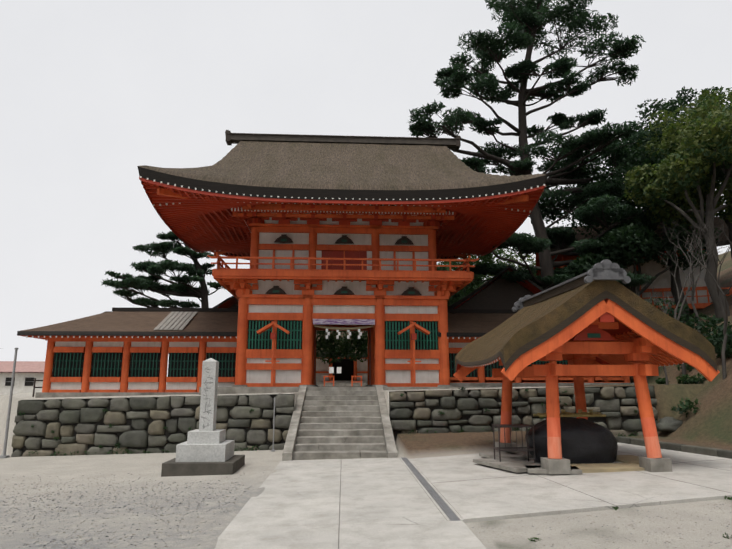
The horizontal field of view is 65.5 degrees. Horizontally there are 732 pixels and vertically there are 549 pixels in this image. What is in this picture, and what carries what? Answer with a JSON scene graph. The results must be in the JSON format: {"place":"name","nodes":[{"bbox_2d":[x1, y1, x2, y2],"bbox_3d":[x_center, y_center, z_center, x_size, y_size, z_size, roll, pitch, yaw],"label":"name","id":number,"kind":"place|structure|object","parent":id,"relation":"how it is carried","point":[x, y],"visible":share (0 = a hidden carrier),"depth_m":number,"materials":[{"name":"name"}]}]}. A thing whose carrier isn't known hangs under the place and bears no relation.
{"place":"outdoors","nodes":[
{"label":"outdoors","id":0,"kind":"place"},
{"bbox_2d":[271,398,275,451],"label":"post","id":1,"kind":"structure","parent":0,"point":[272,450],"depth_m":16.36,"materials":[{"name":"grey metal"}]},
{"bbox_2d":[215,458,485,548],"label":"paved path","id":2,"kind":"structure","parent":0,"point":[377,503],"depth_m":8.06,"materials":[{"name":"concrete"}]},
{"bbox_2d":[0,251,731,548],"bbox_3d":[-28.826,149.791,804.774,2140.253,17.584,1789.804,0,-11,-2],"label":"terrain","id":3,"kind":"structure","parent":0,"point":[708,423],"depth_m":9.60,"materials":[{"name":"grey gravel"}]},
{"bbox_2d":[0,348,17,457],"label":"street lamp pole","id":4,"kind":"object","parent":3,"relation":"on","point":[4,455],"visible":0.98,"depth_m":16.34,"materials":[{"name":"grey metal"}]},
{"bbox_2d":[0,361,44,394],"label":"house","id":5,"kind":"structure","parent":3,"relation":"on","point":[27,373],"depth_m":69.18,"materials":[{"name":"paint"}]},
{"bbox_2d":[32,378,42,396],"bbox_3d":[-15.006,6.775,33.560,0.070,1.110,18.076,1,-11,-4],"label":"roadside fence","id":6,"kind":"object","parent":3,"relation":"on","point":[35,380],"visible":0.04,"depth_m":24.78,"materials":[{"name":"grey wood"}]},
{"bbox_2d":[17,307,237,397],"bbox_3d":[-8.931,4.445,29.001,8.350,3.896,16.900,0,-11,-2],"label":"corridor","id":7,"kind":"object","parent":3,"relation":"on","point":[121,351],"visible":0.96,"depth_m":21.50,"materials":[{"name":"wood"}]},
{"bbox_2d":[11,393,294,456],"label":"stone wall","id":8,"kind":"structure","parent":3,"relation":"on","point":[81,425],"depth_m":16.64,"materials":[{"name":"grey stone"}]},
{"bbox_2d":[100,231,224,307],"bbox_3d":[-12.409,2.247,35.457,7.834,10.711,5.392,-1,-11,5],"label":"pine tree","id":9,"kind":"object","parent":3,"relation":"on","point":[183,286],"visible":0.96,"depth_m":35.57,"materials":[{"name":"green plant"}]},
{"bbox_2d":[161,358,244,476],"bbox_3d":[-3.614,3.190,13.043,1.500,2.539,1.500,0,-11,-2],"label":"stone monument","id":10,"kind":"object","parent":3,"relation":"on","point":[206,448],"visible":1,"depth_m":12.58,"materials":[{"name":"stone"}]},
{"bbox_2d":[206,296,238,358],"bbox_3d":[-6.632,3.965,30.357,5.000,4.800,6.000,0,-11,-2],"label":"shrine","id":11,"kind":"object","parent":3,"relation":"on","point":[231,302],"visible":0.02,"depth_m":28.16,"materials":[{"name":"paint"}]},
{"bbox_2d":[282,385,396,460],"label":"stone stairs","id":12,"kind":"structure","parent":3,"relation":"on","point":[340,424],"depth_m":16.11,"materials":[{"name":"grey stone"}]},
{"bbox_2d":[137,130,546,394],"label":"shrine gate","id":13,"kind":"structure","parent":3,"relation":"on","point":[336,233],"depth_m":21.33,"materials":[{"name":"wood"}]},
{"bbox_2d":[316,331,367,385],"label":"hall","id":14,"kind":"structure","parent":3,"relation":"on","point":[345,372],"depth_m":39.23,"materials":[{"name":"wood"}]},
{"bbox_2d":[316,331,367,364],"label":"court tree","id":15,"kind":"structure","parent":3,"relation":"on","point":[345,346],"depth_m":29.10,"materials":[{"name":"green plant"}]},
{"bbox_2d":[0,471,731,548],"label":"gravel pebbles","id":16,"kind":"object","parent":3,"relation":"on","point":[142,487],"visible":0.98,"depth_m":8.62,"materials":[{"name":"grey gravel"}]},
{"bbox_2d":[17,387,731,541],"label":"edge weeds","id":17,"kind":"object","parent":3,"relation":"on","point":[401,395],"visible":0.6,"depth_m":16.48,"materials":[{"name":"green plant"}]},
{"bbox_2d":[399,457,463,521],"bbox_3d":[1.051,3.937,10.749,0.218,0.145,6.640,0,-11,-2],"label":"drain gutter","id":18,"kind":"object","parent":3,"relation":"on","point":[446,509],"visible":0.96,"depth_m":9.31,"materials":[{"name":"concrete"}]},
{"bbox_2d":[437,267,488,306],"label":"court tree","id":19,"kind":"object","parent":3,"relation":"on","point":[470,287],"visible":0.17,"depth_m":31.93,"materials":[{"name":"green plant"}]},
{"bbox_2d":[437,248,541,297],"bbox_3d":[7.614,2.165,36.735,8.391,10.609,9.319,0,-11,-2],"label":"court tree","id":20,"kind":"object","parent":3,"relation":"on","point":[488,258],"visible":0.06,"depth_m":34.92,"materials":[{"name":"green plant"}]},
{"bbox_2d":[448,266,543,376],"bbox_3d":[6.417,3.236,29.485,7.000,5.900,8.000,0,-11,-2],"label":"shrine","id":21,"kind":"object","parent":3,"relation":"on","point":[501,294],"visible":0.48,"depth_m":26.50,"materials":[{"name":"paint"}]},
{"bbox_2d":[476,248,539,285],"bbox_3d":[10.246,2.901,40.432,8.516,10.414,10.456,0,-11,-2],"label":"court tree","id":22,"kind":"object","parent":3,"relation":"on","point":[532,262],"visible":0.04,"depth_m":39.87,"materials":[{"name":"green plant"}]},
{"bbox_2d":[389,385,658,444],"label":"stone wall","id":23,"kind":"structure","parent":3,"relation":"on","point":[417,412],"depth_m":17.12,"materials":[{"name":"grey stone"}]},
{"bbox_2d":[437,309,633,387],"bbox_3d":[6.548,4.386,29.625,8.350,3.544,16.900,0,-11,-2],"label":"corridor","id":24,"kind":"object","parent":3,"relation":"on","point":[466,327],"visible":0.17,"depth_m":22.00,"materials":[{"name":"wood"}]},
{"bbox_2d":[407,0,665,289],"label":"tall pine tree","id":25,"kind":"object","parent":3,"relation":"on","point":[525,21],"visible":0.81,"depth_m":28.53,"materials":[{"name":"green plant"}]},
{"bbox_2d":[410,443,731,522],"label":"pavilion platform","id":26,"kind":"structure","parent":3,"relation":"on","point":[467,488],"depth_m":9.60,"materials":[{"name":"concrete"}]},
{"bbox_2d":[453,259,718,473],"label":"water pavilion","id":27,"kind":"structure","parent":26,"relation":"on","point":[597,320],"depth_m":11.44,"materials":[{"name":"wood"}]},
{"bbox_2d":[561,98,691,224],"bbox_3d":[17.032,-3.870,35.927,9.172,13.419,9.535,-3,-11,16],"label":"hill tree","id":28,"kind":"object","parent":3,"relation":"on","point":[610,171],"depth_m":35.63,"materials":[{"name":"green plant"}]},
{"bbox_2d":[536,216,731,314],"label":"building","id":29,"kind":"structure","parent":3,"relation":"on","point":[661,284],"depth_m":29.10,"materials":[{"name":"paint"}]},
{"bbox_2d":[539,120,731,233],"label":"hill tree","id":30,"kind":"object","parent":3,"relation":"on","point":[600,174],"visible":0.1,"depth_m":29.93,"materials":[{"name":"green plant"}]},
{"bbox_2d":[566,212,721,294],"bbox_3d":[12.497,0.444,26.648,6.220,6.914,5.504,0,-11,-2],"label":"hill tree","id":31,"kind":"object","parent":3,"relation":"on","point":[649,243],"visible":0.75,"depth_m":25.73,"materials":[{"name":"green plant"}]},
{"bbox_2d":[636,288,656,382],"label":"bare tree","id":32,"kind":"object","parent":3,"relation":"on","point":[649,302],"visible":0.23,"depth_m":20.86,"materials":[{"name":"grey plant"}]},
{"bbox_2d":[563,98,731,322],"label":"hill tree","id":33,"kind":"object","parent":3,"relation":"on","point":[634,154],"visible":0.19,"depth_m":26.73,"materials":[{"name":"green plant"}]},
{"bbox_2d":[651,294,674,384],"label":"bare tree","id":34,"kind":"object","parent":3,"relation":"on","point":[664,367],"visible":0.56,"depth_m":18.39,"materials":[{"name":"grey plant"}]},
{"bbox_2d":[656,417,682,432],"bbox_3d":[9.057,4.509,16.863,0.887,0.572,0.750,-3,-11,17],"label":"rock","id":35,"kind":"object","parent":3,"relation":"on","point":[669,424],"depth_m":16.64,"materials":[{"name":"stone"}]},
{"bbox_2d":[616,86,724,152],"bbox_3d":[18.027,-4.363,32.319,6.791,12.818,9.012,0,-11,-2],"label":"hill tree","id":36,"kind":"object","parent":3,"relation":"on","point":[686,96],"visible":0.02,"depth_m":32.47,"materials":[{"name":"green plant"}]},
{"bbox_2d":[615,436,731,458],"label":"hill kerb stones","id":37,"kind":"object","parent":3,"relation":"on","point":[716,452],"visible":0.48,"depth_m":13.74,"materials":[{"name":"grey stone"}]},
{"bbox_2d":[623,104,731,317],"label":"hill tree","id":38,"kind":"object","parent":3,"relation":"on","point":[700,156],"visible":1,"depth_m":23.02,"materials":[{"name":"green plant"}]},
{"bbox_2d":[635,86,731,257],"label":"hill tree","id":39,"kind":"object","parent":3,"relation":"on","point":[711,100],"visible":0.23,"depth_m":25.40,"materials":[{"name":"green plant"}]},
{"bbox_2d":[647,297,731,415],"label":"bank shrubs","id":40,"kind":"object","parent":3,"relation":"on","point":[715,339],"visible":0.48,"depth_m":18.70,"materials":[{"name":"green plant"}]},
{"bbox_2d":[658,216,728,333],"bbox_3d":[12.664,0.282,21.969,1.791,4.985,2.343,5,-12,-26],"label":"bare tree","id":41,"kind":"object","parent":3,"relation":"on","point":[692,299],"visible":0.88,"depth_m":21.95,"materials":[{"name":"grey plant"}]},
{"bbox_2d":[660,227,729,374],"bbox_3d":[11.917,1.115,20.317,2.581,5.818,1.716,0,-11,-2],"label":"bare tree","id":42,"kind":"object","parent":3,"relation":"on","point":[683,366],"visible":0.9,"depth_m":20.28,"materials":[{"name":"grey plant"}]},
{"bbox_2d":[660,99,731,216],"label":"hill tree","id":43,"kind":"object","parent":3,"relation":"on","point":[673,107],"depth_m":28.72,"materials":[{"name":"green plant"}]},
{"bbox_2d":[684,217,731,379],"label":"bare tree","id":44,"kind":"object","parent":3,"relation":"on","point":[725,317],"visible":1,"depth_m":17.11,"materials":[{"name":"grey plant"}]},
{"bbox_2d":[0,0,731,384],"label":"sky","id":45,"kind":"structure","parent":0,"point":[93,92],"materials":[{"name":"white"}]}
]}

